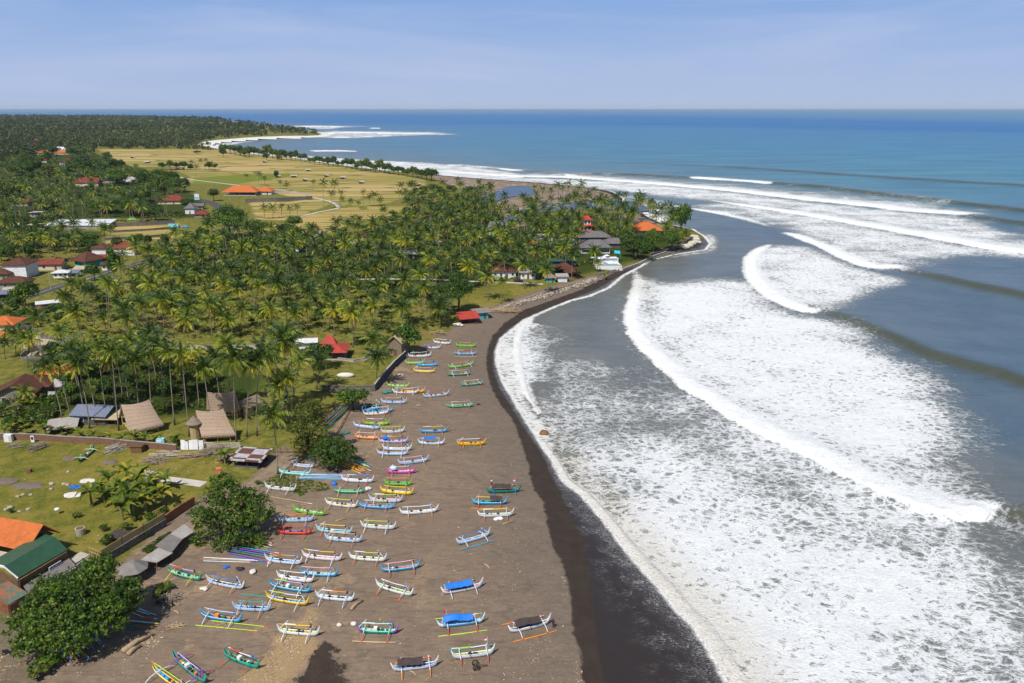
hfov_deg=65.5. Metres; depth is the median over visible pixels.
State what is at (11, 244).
broadleaf tree
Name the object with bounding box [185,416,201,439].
bamboo tower
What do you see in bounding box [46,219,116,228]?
warehouse
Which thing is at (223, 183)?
field path
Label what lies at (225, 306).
coconut palm
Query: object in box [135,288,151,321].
coconut palm
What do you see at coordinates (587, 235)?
house
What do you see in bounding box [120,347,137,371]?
broadleaf tree
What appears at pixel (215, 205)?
village road
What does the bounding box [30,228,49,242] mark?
coconut palm
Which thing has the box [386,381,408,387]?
outrigger boat
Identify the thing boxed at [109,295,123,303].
broadleaf tree
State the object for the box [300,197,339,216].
farm path
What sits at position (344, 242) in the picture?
coconut palm
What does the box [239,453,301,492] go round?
beach track
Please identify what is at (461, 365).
outrigger boat
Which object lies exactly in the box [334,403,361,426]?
footpath
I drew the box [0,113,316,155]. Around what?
woods
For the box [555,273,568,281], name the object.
beach shack
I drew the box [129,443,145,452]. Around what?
market crate
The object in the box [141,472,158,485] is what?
banana plant
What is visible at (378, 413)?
outrigger boat
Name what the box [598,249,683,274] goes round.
rock toe
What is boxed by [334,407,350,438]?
wooden fence
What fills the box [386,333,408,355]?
hut
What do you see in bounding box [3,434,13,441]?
fridge
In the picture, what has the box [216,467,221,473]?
gate pillar
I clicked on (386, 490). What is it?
outrigger boat
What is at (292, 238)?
coconut palm
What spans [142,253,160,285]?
coconut palm
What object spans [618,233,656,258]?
broadleaf tree
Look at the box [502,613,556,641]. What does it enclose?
outrigger boat
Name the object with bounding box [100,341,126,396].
coconut palm
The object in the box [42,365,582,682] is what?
beach litter
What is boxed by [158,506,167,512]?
shrub
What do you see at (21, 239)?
coconut palm
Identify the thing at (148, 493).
banana plant
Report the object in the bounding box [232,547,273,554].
outrigger pole
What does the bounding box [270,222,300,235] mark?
broadleaf tree
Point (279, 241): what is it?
coconut palm
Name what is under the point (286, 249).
coconut palm
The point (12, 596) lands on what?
shed
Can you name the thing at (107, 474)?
banana plant
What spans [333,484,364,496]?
outrigger boat
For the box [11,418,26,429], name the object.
banana plant
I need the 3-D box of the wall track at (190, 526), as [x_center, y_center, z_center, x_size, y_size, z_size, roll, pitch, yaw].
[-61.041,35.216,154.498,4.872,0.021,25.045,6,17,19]
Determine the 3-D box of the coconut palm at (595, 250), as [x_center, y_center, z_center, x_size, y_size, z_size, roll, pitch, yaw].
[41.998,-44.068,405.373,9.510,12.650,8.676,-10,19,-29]
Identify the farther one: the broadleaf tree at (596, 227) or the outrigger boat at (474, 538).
the broadleaf tree at (596, 227)
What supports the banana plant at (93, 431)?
on the ground at (614, 611)
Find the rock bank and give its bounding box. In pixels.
[497,277,601,309]
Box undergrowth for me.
[0,150,680,410]
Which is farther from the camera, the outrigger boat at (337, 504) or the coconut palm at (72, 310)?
the coconut palm at (72, 310)
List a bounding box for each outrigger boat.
[73,442,100,461]
[145,661,196,682]
[165,564,203,584]
[165,649,214,682]
[199,607,241,628]
[206,575,244,594]
[219,647,260,674]
[232,599,270,618]
[264,481,295,494]
[264,553,301,568]
[265,590,308,610]
[269,579,311,597]
[276,570,313,585]
[277,512,313,523]
[277,525,312,538]
[277,622,319,642]
[278,467,310,477]
[292,458,313,468]
[292,502,325,518]
[300,566,337,580]
[302,548,341,565]
[315,589,354,607]
[316,523,352,536]
[324,530,361,547]
[325,497,357,509]
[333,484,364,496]
[341,474,373,485]
[348,551,386,566]
[353,421,379,428]
[353,619,398,642]
[354,432,378,440]
[358,500,394,511]
[360,519,395,532]
[361,403,378,411]
[362,399,380,408]
[363,408,388,416]
[363,417,389,427]
[367,406,393,413]
[368,492,402,506]
[369,578,412,603]
[377,446,407,456]
[378,435,407,444]
[380,485,413,497]
[380,558,420,575]
[381,397,406,405]
[381,426,404,434]
[382,442,411,451]
[384,477,412,485]
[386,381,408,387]
[386,464,415,473]
[390,655,438,676]
[392,387,418,395]
[398,454,428,465]
[399,503,438,518]
[401,386,424,394]
[405,358,424,363]
[408,351,431,358]
[413,366,434,372]
[417,360,437,365]
[418,436,444,446]
[419,425,447,434]
[423,389,449,397]
[425,343,440,349]
[433,338,450,343]
[435,610,486,636]
[441,578,482,598]
[447,369,470,375]
[447,399,473,409]
[448,360,473,367]
[448,637,494,665]
[452,350,476,356]
[456,341,475,347]
[456,528,493,549]
[457,437,485,447]
[460,378,483,385]
[471,494,507,508]
[477,508,513,518]
[486,479,520,495]
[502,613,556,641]
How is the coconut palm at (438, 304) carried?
on the ground at (614, 611)
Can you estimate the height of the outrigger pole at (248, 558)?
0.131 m
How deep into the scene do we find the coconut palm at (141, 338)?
223.63 m
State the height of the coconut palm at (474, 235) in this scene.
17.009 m
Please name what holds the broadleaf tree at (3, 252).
on the ground at (614, 611)
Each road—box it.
[0,227,234,305]
[189,198,225,225]
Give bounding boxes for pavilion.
[256,187,275,194]
[318,335,350,359]
[546,258,577,266]
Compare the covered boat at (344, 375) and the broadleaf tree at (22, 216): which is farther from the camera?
the broadleaf tree at (22, 216)
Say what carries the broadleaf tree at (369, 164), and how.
on the ground at (614, 611)
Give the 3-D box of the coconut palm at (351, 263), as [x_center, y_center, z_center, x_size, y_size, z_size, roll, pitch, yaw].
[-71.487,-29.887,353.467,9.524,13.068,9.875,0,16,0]
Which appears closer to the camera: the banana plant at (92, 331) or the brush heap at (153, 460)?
the brush heap at (153, 460)
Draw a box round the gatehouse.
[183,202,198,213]
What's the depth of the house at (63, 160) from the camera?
1052.05 m
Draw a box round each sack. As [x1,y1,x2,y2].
[199,586,208,590]
[249,568,255,574]
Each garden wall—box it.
[0,433,176,450]
[26,325,73,339]
[105,233,176,240]
[110,226,180,232]
[110,519,166,557]
[114,220,174,226]
[165,496,194,522]
[168,345,255,349]
[204,442,240,447]
[245,196,311,202]
[275,191,309,195]
[322,385,374,390]
[338,356,371,361]
[374,351,405,390]
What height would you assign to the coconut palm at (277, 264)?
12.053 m
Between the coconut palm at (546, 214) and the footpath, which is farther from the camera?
the coconut palm at (546, 214)
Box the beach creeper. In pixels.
[260,474,329,495]
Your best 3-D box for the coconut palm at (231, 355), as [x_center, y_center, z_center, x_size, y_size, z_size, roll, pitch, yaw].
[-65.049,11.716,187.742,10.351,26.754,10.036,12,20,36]
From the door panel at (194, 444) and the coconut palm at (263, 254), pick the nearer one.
the door panel at (194, 444)
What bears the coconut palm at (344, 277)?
on the ground at (614, 611)
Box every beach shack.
[455,310,480,323]
[469,307,490,318]
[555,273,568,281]
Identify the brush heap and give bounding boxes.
[139,454,173,464]
[153,590,184,606]
[166,620,184,629]
[214,622,226,629]
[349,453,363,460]
[391,366,414,373]
[430,330,445,335]
[490,306,520,313]
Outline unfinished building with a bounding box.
[20,345,54,359]
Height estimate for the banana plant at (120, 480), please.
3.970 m
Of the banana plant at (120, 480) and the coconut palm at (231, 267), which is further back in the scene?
the coconut palm at (231, 267)
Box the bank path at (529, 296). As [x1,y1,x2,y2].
[492,279,583,309]
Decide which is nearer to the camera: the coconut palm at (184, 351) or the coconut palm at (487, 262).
the coconut palm at (184, 351)
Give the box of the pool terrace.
[590,257,621,270]
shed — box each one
[0,581,27,615]
[23,559,75,598]
[35,299,59,305]
[46,417,79,433]
[91,409,123,425]
[141,548,172,569]
[155,534,181,559]
[171,524,193,545]
[228,446,272,467]
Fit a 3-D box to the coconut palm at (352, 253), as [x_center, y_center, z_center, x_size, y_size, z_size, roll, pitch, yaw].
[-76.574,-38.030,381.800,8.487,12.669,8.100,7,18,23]
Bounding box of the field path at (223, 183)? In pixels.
[180,177,285,190]
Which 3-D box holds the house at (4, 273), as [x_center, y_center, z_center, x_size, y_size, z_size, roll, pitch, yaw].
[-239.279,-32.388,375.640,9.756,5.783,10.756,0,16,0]
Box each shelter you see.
[29,305,46,312]
[117,560,147,578]
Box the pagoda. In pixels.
[578,215,593,230]
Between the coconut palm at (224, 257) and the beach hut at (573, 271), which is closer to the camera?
the coconut palm at (224, 257)
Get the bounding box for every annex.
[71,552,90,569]
[296,338,317,348]
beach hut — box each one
[553,262,571,272]
[563,267,581,276]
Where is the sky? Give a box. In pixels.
[0,0,1023,108]
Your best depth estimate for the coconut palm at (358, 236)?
418.00 m
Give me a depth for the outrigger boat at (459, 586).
132.70 m
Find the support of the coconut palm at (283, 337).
on the ground at (614, 611)
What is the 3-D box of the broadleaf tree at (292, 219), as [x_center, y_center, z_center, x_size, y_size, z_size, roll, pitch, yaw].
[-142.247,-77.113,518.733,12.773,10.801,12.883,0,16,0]
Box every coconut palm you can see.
[0,227,17,239]
[0,321,33,353]
[0,332,12,358]
[7,324,42,367]
[8,232,28,256]
[10,380,39,405]
[17,330,41,373]
[20,305,48,357]
[23,346,68,417]
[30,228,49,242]
[36,344,74,416]
[42,234,57,256]
[43,226,58,238]
[44,321,70,344]
[50,328,86,383]
[51,218,69,235]
[51,287,75,318]
[53,340,82,403]
[55,296,91,339]
[57,270,83,315]
[58,232,75,261]
[58,349,98,428]
[65,337,100,406]
[66,215,81,227]
[73,276,90,302]
[73,278,97,310]
[78,282,100,323]
[83,331,113,404]
[85,217,96,227]
[90,344,124,402]
[91,291,109,320]
[92,308,114,334]
[94,272,118,309]
[94,336,127,430]
[96,272,120,327]
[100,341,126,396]
[103,276,127,303]
[109,336,140,403]
[110,257,130,284]
[111,295,143,331]
[111,324,142,372]
[113,305,141,332]
[114,247,132,272]
[116,341,152,402]
[120,289,153,325]
[121,276,148,294]
[124,236,145,269]
[126,331,160,388]
[127,320,166,345]
[128,263,147,279]
[129,293,153,327]
[132,336,158,403]
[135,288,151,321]
[136,269,163,304]
[136,322,161,380]
[137,240,149,268]
[140,243,155,266]
[140,328,177,411]
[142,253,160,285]
[147,265,173,294]
[147,286,178,334]
[147,289,164,324]
[151,241,173,255]
[152,244,169,258]
[154,339,182,424]
[156,259,169,281]
[158,290,184,332]
[159,266,173,289]
[160,244,180,268]
[162,251,186,270]
[162,281,182,317]
[162,348,196,401]
[164,254,178,266]
[164,300,179,328]
[166,338,196,436]
[168,307,203,348]
[169,266,194,287]
[171,238,189,262]
[171,285,197,315]
[175,261,191,284]
[175,294,201,335]
[178,228,192,240]
[183,261,206,286]
[184,252,194,275]
[184,351,220,410]
[185,231,204,246]
[185,242,201,280]
[185,341,207,407]
[186,254,201,277]
[189,289,201,300]
[194,282,215,318]
[195,250,209,281]
[195,345,233,392]
[196,292,223,335]
[199,240,221,261]
[199,288,213,307]
[200,230,221,264]
[202,270,213,285]
[203,305,221,327]
[204,240,223,264]
[205,232,224,262]
[206,263,224,295]
[207,263,221,286]
[208,331,238,391]
[209,292,236,332]
[210,274,233,310]
[211,339,256,441]
[213,275,232,297]
[215,251,234,276]
[216,227,229,254]
[216,307,241,336]
[217,252,230,262]
[218,259,242,277]
[222,260,241,291]
[224,277,250,312]
[227,238,239,256]
[227,255,244,276]
[230,236,249,253]
[231,296,255,327]
[231,345,269,436]
[233,244,250,273]
[235,332,282,435]
[237,253,253,285]
[241,268,259,302]
[243,230,260,260]
[244,236,263,268]
[249,278,268,298]
[250,302,270,332]
[250,394,293,473]
[254,233,266,257]
[254,271,269,297]
[256,344,285,412]
[258,246,273,269]
[258,254,275,285]
[258,295,282,333]
[258,320,301,406]
[258,370,295,412]
[259,241,276,270]
[260,238,269,260]
[261,308,277,331]
[263,232,278,264]
[265,260,287,276]
[265,268,283,287]
[265,270,292,312]
[267,318,302,392]
[268,232,282,262]
[268,278,288,305]
[269,264,284,291]
[269,324,308,406]
[271,362,302,428]
[274,236,288,265]
[275,295,300,324]
[276,245,294,263]
[278,243,292,271]
[281,251,299,274]
[282,303,304,331]
[283,236,302,270]
[283,272,306,297]
[285,233,300,244]
[285,348,315,421]
[290,270,314,291]
[293,236,307,255]
[296,281,317,317]
[296,299,317,328]
[301,256,322,290]
[301,279,323,309]
[304,235,320,262]
[306,238,325,273]
[307,347,331,389]
[313,229,328,253]
[314,246,336,273]
[314,283,338,316]
[314,304,332,331]
[315,238,330,270]
[317,288,338,326]
[318,236,332,257]
[319,297,346,335]
[320,272,340,289]
[321,251,340,276]
[331,285,346,307]
[332,260,351,284]
[333,230,347,259]
[334,267,354,302]
[335,233,354,249]
[337,298,368,346]
[339,268,358,300]
[340,244,354,253]
[341,251,356,261]
[341,258,358,280]
[344,232,355,248]
[344,248,357,261]
[346,261,359,288]
[350,229,364,259]
[350,281,366,312]
[352,245,368,276]
[354,262,375,292]
[358,327,385,354]
[359,241,375,262]
[362,236,375,260]
[362,343,391,379]
[363,274,388,310]
[365,285,390,316]
[366,257,385,274]
[366,297,383,325]
[368,248,392,287]
[373,241,389,273]
[374,229,391,244]
[375,272,395,305]
[377,250,393,267]
[385,244,400,271]
[385,295,416,323]
[387,232,401,244]
[390,249,405,270]
[392,236,409,261]
[392,248,410,284]
[392,270,417,291]
[393,285,419,322]
[395,229,413,259]
[398,234,413,267]
[403,260,424,290]
[409,231,425,255]
[411,265,430,280]
[413,277,436,323]
[415,247,438,280]
[415,280,432,311]
[420,245,442,281]
[420,290,439,319]
[421,253,439,288]
[424,239,432,247]
[425,228,441,241]
[426,238,443,251]
[426,294,451,327]
[427,263,443,278]
[430,283,449,297]
[431,290,456,323]
[440,238,459,266]
[442,243,457,269]
[442,246,456,271]
[445,250,465,267]
[448,232,461,238]
[449,235,464,263]
[457,257,479,283]
[458,235,472,256]
[463,250,484,285]
[467,230,481,251]
[472,244,490,277]
[475,265,499,299]
[477,226,490,245]
[479,243,497,257]
[480,256,493,283]
[481,232,501,260]
[482,243,498,267]
[492,225,507,260]
[493,242,513,278]
[495,274,508,303]
[497,232,513,263]
[502,232,515,260]
[505,229,520,253]
[511,249,526,278]
[512,254,533,288]
[513,240,526,251]
[520,234,536,264]
[525,231,540,256]
[525,243,543,278]
[537,259,555,292]
[539,235,550,258]
[539,241,558,258]
[542,211,553,220]
[550,237,563,257]
[552,208,564,231]
[554,240,572,255]
[558,211,574,223]
[558,239,571,261]
[564,237,574,254]
[564,247,579,280]
[573,226,582,244]
[575,221,585,229]
[584,243,602,266]
[591,257,602,271]
[610,226,618,232]
[658,204,666,226]
[659,218,673,228]
[680,227,691,243]
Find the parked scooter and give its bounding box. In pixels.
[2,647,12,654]
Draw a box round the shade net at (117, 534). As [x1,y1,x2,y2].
[110,530,131,538]
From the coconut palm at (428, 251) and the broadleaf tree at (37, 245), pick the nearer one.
the coconut palm at (428, 251)
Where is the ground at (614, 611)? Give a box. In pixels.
[0,117,727,682]
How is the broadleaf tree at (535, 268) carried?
on the ground at (614, 611)
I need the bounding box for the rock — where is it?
[539,430,547,434]
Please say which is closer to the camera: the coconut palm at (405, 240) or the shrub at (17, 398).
the shrub at (17, 398)
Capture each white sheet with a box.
[64,492,80,497]
[79,478,94,482]
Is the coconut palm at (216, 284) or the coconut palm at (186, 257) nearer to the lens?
the coconut palm at (216, 284)
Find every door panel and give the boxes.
[181,440,184,449]
[191,439,197,449]
[198,440,202,449]
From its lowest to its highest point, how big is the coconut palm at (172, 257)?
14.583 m
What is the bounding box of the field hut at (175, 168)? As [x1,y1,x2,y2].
[169,167,183,169]
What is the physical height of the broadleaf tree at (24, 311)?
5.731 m
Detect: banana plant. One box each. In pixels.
[0,424,11,432]
[2,421,16,432]
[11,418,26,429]
[12,395,33,404]
[17,422,31,432]
[18,398,40,405]
[36,422,54,433]
[42,318,55,326]
[54,425,67,435]
[66,324,80,334]
[67,427,85,435]
[73,428,88,435]
[74,481,104,505]
[83,327,101,339]
[85,486,118,507]
[86,429,98,436]
[91,479,111,497]
[95,469,121,481]
[102,431,116,437]
[102,477,120,494]
[104,490,128,512]
[105,491,136,520]
[112,460,136,475]
[113,432,124,440]
[113,476,132,493]
[113,481,142,504]
[117,493,149,515]
[122,429,141,439]
[122,464,148,489]
[125,461,153,476]
[125,488,160,512]
[134,473,159,497]
[136,429,154,440]
[140,486,166,504]
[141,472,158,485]
[144,481,172,504]
[146,433,162,441]
[153,468,179,489]
[166,433,183,443]
[211,447,232,463]
[277,394,295,409]
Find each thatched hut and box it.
[118,400,163,436]
[196,409,234,441]
[206,391,240,418]
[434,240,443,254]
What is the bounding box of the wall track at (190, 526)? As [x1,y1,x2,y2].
[146,496,241,554]
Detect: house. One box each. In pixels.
[0,257,38,276]
[0,268,13,279]
[0,276,35,288]
[0,315,27,329]
[0,330,25,344]
[0,373,43,405]
[0,517,60,567]
[0,534,67,592]
[15,199,32,205]
[29,211,46,217]
[32,374,53,395]
[37,258,68,269]
[38,359,77,381]
[50,378,69,393]
[54,150,68,154]
[59,158,71,165]
[68,404,120,425]
[70,251,105,265]
[75,177,102,185]
[89,243,112,253]
[97,254,106,261]
[99,262,111,269]
[102,179,121,182]
[112,241,139,254]
[123,176,135,181]
[156,195,187,203]
[192,203,204,208]
[193,210,208,217]
[309,226,324,238]
[348,231,367,242]
[399,249,415,258]
[487,221,514,235]
[489,264,517,278]
[518,269,535,278]
[530,234,551,240]
[575,231,610,241]
[603,237,629,248]
[628,222,662,234]
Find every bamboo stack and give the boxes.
[196,442,235,457]
[215,453,233,462]
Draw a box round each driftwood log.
[121,633,153,653]
[126,644,140,655]
[349,600,363,610]
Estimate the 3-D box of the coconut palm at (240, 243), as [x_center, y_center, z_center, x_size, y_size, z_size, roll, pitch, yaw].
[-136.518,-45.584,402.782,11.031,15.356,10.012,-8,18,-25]
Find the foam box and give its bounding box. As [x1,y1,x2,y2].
[493,516,502,520]
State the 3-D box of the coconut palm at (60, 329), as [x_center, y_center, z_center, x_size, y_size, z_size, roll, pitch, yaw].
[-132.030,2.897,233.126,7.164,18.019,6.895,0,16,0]
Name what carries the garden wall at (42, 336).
on the ground at (614, 611)
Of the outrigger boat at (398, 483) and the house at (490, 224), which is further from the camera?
the house at (490, 224)
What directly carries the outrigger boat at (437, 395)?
on the ground at (614, 611)
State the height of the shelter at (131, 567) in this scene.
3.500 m
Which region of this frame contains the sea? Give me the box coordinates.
[0,109,1023,682]
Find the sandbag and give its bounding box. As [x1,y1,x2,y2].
[680,244,690,249]
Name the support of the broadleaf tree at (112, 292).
on the ground at (614, 611)
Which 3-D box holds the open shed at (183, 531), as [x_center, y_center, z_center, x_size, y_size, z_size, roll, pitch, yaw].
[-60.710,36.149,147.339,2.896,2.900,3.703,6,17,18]
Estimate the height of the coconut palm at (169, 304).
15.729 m
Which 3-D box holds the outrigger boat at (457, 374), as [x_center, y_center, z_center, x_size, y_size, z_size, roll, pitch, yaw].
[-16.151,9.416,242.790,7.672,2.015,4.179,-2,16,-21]
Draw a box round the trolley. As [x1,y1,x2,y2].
[472,660,487,670]
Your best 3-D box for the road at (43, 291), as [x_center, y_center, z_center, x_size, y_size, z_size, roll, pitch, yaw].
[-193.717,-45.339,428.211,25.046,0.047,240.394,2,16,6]
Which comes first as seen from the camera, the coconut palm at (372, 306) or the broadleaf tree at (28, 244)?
the coconut palm at (372, 306)
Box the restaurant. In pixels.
[578,239,611,252]
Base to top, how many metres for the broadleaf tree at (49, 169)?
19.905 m
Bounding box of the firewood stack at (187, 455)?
[177,451,203,458]
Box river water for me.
[484,185,648,222]
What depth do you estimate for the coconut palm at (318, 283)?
313.53 m
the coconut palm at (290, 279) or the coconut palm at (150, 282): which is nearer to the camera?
the coconut palm at (150, 282)
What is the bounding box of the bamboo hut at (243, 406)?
[237,394,263,417]
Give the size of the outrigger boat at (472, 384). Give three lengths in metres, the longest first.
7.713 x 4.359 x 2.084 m
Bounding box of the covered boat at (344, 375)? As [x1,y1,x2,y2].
[337,372,353,377]
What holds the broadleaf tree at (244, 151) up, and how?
on the ground at (614, 611)
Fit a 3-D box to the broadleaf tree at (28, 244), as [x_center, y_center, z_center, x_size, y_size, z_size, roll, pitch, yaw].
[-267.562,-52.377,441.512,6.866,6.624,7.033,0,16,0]
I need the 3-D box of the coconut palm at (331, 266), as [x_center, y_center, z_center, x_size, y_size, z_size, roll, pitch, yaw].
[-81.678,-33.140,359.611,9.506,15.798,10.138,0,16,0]
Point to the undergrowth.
(157, 407)
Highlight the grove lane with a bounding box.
[356,278,542,284]
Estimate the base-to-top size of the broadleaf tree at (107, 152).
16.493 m
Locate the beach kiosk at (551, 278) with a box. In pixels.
[543,273,556,282]
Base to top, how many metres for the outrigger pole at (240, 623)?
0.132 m
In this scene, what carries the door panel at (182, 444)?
on the ground at (614, 611)
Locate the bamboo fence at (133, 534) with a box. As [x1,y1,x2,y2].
[100,512,165,554]
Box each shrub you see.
[0,402,7,407]
[0,416,18,426]
[2,404,24,416]
[12,395,29,403]
[17,419,30,426]
[21,409,37,419]
[25,404,40,412]
[26,663,52,679]
[28,650,59,667]
[29,392,46,398]
[30,411,54,419]
[31,397,50,405]
[35,416,53,423]
[46,394,56,399]
[48,401,64,406]
[52,653,64,664]
[71,511,82,516]
[98,523,108,530]
[98,533,113,543]
[117,522,133,529]
[131,515,140,519]
[144,512,156,519]
[152,588,167,596]
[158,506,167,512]
[163,580,175,588]
[310,316,323,321]
[370,320,382,327]
[383,323,397,329]
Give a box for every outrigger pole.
[195,625,256,630]
[203,557,251,559]
[203,559,252,560]
[204,560,254,562]
[212,620,269,627]
[230,553,268,561]
[230,555,269,562]
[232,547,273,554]
[232,549,273,556]
[238,546,276,552]
[299,478,341,479]
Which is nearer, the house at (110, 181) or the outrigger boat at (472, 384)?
the outrigger boat at (472, 384)
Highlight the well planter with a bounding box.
[75,526,84,536]
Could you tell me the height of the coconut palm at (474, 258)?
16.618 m
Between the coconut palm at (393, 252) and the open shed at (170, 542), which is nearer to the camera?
the open shed at (170, 542)
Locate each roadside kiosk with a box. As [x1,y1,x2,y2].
[50,269,69,277]
[63,269,81,277]
[72,266,84,273]
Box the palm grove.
[0,145,686,254]
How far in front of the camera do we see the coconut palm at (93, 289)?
290.30 m
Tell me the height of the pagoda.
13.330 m
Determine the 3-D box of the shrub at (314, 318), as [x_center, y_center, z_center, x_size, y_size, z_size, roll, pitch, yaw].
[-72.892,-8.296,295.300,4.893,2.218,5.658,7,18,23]
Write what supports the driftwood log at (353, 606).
on the ground at (614, 611)
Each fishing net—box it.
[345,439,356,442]
[382,389,392,393]
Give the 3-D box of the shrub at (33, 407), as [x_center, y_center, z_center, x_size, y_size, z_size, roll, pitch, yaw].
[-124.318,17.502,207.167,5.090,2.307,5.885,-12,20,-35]
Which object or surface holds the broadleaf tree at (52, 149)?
on the ground at (614, 611)
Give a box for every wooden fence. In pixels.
[88,546,99,557]
[152,506,164,518]
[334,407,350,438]
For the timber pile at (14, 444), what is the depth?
188.86 m
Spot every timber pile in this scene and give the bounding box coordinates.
[7,441,23,448]
[25,441,51,451]
[102,442,128,454]
[149,450,178,456]
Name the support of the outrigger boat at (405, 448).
on the ground at (614, 611)
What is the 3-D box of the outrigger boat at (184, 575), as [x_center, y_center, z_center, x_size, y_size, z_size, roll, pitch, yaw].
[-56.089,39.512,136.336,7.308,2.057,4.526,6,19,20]
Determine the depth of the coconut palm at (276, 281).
309.58 m
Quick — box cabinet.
[156,437,165,442]
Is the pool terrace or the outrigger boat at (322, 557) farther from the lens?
the pool terrace
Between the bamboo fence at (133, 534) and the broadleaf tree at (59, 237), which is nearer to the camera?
the bamboo fence at (133, 534)
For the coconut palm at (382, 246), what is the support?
on the ground at (614, 611)
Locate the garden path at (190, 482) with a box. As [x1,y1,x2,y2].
[131,472,206,486]
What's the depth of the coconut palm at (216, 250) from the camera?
391.15 m
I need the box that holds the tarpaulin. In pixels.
[68,484,81,488]
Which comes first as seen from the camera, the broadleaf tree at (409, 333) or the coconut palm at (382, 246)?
the broadleaf tree at (409, 333)
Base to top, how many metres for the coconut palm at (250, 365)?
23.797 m
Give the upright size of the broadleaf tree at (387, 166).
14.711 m
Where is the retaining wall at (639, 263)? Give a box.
[622,251,666,270]
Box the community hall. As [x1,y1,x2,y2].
[222,185,259,195]
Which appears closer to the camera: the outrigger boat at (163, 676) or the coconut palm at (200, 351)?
the outrigger boat at (163, 676)
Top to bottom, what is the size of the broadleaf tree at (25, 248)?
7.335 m
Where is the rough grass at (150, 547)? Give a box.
[141,335,389,604]
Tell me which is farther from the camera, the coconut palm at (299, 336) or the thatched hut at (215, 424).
the coconut palm at (299, 336)
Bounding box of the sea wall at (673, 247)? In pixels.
[650,236,691,255]
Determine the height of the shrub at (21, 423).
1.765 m
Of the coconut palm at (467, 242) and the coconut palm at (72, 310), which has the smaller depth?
the coconut palm at (72, 310)
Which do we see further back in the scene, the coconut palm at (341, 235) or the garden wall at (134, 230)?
the garden wall at (134, 230)
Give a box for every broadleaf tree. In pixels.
[0,181,14,198]
[0,185,15,201]
[0,248,6,260]
[0,294,25,307]
[0,308,10,314]
[0,552,148,658]
[3,239,10,244]
[4,163,15,175]
[5,279,40,306]
[7,242,18,249]
[7,250,17,257]
[9,155,51,171]
[10,310,25,316]
[13,183,26,194]
[14,227,29,235]
[17,215,28,220]
[18,152,30,158]
[18,307,30,320]
[19,245,30,255]
[20,217,29,223]
[23,161,37,171]
[23,241,34,246]
[25,172,37,181]
[25,248,36,257]
[30,218,42,224]
[31,242,42,251]
[34,214,46,219]
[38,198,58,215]
[39,164,55,181]
[41,340,63,351]
[42,151,53,159]
[45,302,63,312]
[47,147,58,155]
[47,241,60,251]
[52,313,63,324]
[53,235,64,246]
[54,155,110,172]
[56,372,78,381]
[57,379,82,404]
[63,240,77,248]
[65,147,75,157]
[78,196,116,211]
[79,247,87,252]
[80,238,95,251]
[81,366,99,378]
[83,263,101,280]
[84,232,99,239]
[86,377,97,392]
[89,358,110,373]
[92,359,113,374]
[94,374,117,394]
[95,168,135,184]
[101,151,111,157]
[105,244,120,276]
[107,158,120,166]
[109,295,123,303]
[110,236,123,244]
[111,288,126,296]
[114,192,153,214]
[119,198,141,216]
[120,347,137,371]
[121,373,140,387]
[127,235,142,241]
[134,171,147,186]
[136,187,151,197]
[140,235,152,242]
[143,203,164,220]
[145,168,174,182]
[146,355,167,371]
[148,181,158,188]
[154,181,169,194]
[155,380,174,396]
[157,234,170,242]
[158,162,165,168]
[158,375,175,383]
[162,365,176,379]
[163,176,183,190]
[165,160,172,166]
[170,171,179,177]
[174,365,195,388]
[177,178,189,192]
[178,237,198,272]
[179,161,187,169]
[179,198,194,205]
[185,471,275,551]
[186,364,202,389]
[195,227,209,234]
[198,247,208,257]
[203,365,216,382]
[204,161,211,166]
[207,188,219,199]
[207,202,249,231]
[219,147,226,156]
[224,232,236,246]
[235,145,242,150]
[239,148,248,156]
[239,264,251,273]
[242,218,269,233]
[243,146,254,155]
[261,144,272,153]
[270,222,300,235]
[276,149,286,158]
[284,215,302,224]
[284,397,329,452]
[286,151,295,159]
[300,342,334,369]
[307,436,357,472]
[314,155,322,164]
[324,156,332,165]
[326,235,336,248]
[330,155,336,165]
[336,387,371,409]
[347,158,354,164]
[355,159,365,170]
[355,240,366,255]
[366,161,373,170]
[375,159,384,167]
[383,162,393,173]
[392,322,421,353]
[394,166,401,174]
[406,197,417,207]
[408,166,416,176]
[424,168,438,180]
[427,192,437,198]
[436,268,474,311]
[440,230,451,239]
[453,200,465,207]
[465,247,474,252]
[467,200,476,212]
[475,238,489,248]
[482,215,499,222]
[488,211,502,220]
[528,259,543,279]
[566,243,578,251]
[587,246,602,255]
[592,223,599,230]
[611,231,619,237]
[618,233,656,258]
[619,234,631,240]
[621,227,635,235]
[629,247,638,257]
[639,228,663,250]
[661,228,684,250]
[674,203,692,224]
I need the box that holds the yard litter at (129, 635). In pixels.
[0,451,225,682]
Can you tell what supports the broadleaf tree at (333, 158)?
on the ground at (614, 611)
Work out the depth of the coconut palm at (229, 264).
351.50 m
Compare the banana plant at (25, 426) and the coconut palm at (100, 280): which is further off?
the coconut palm at (100, 280)
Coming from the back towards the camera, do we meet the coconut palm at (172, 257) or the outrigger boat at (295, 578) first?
the coconut palm at (172, 257)
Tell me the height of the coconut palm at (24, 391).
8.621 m
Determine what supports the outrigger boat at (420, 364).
on the ground at (614, 611)
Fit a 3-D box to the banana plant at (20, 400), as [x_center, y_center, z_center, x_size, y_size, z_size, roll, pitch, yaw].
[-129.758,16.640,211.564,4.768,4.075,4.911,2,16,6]
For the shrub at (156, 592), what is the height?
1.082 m
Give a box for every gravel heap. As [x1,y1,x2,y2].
[0,477,18,484]
[11,482,43,489]
[61,456,75,460]
[102,459,118,464]

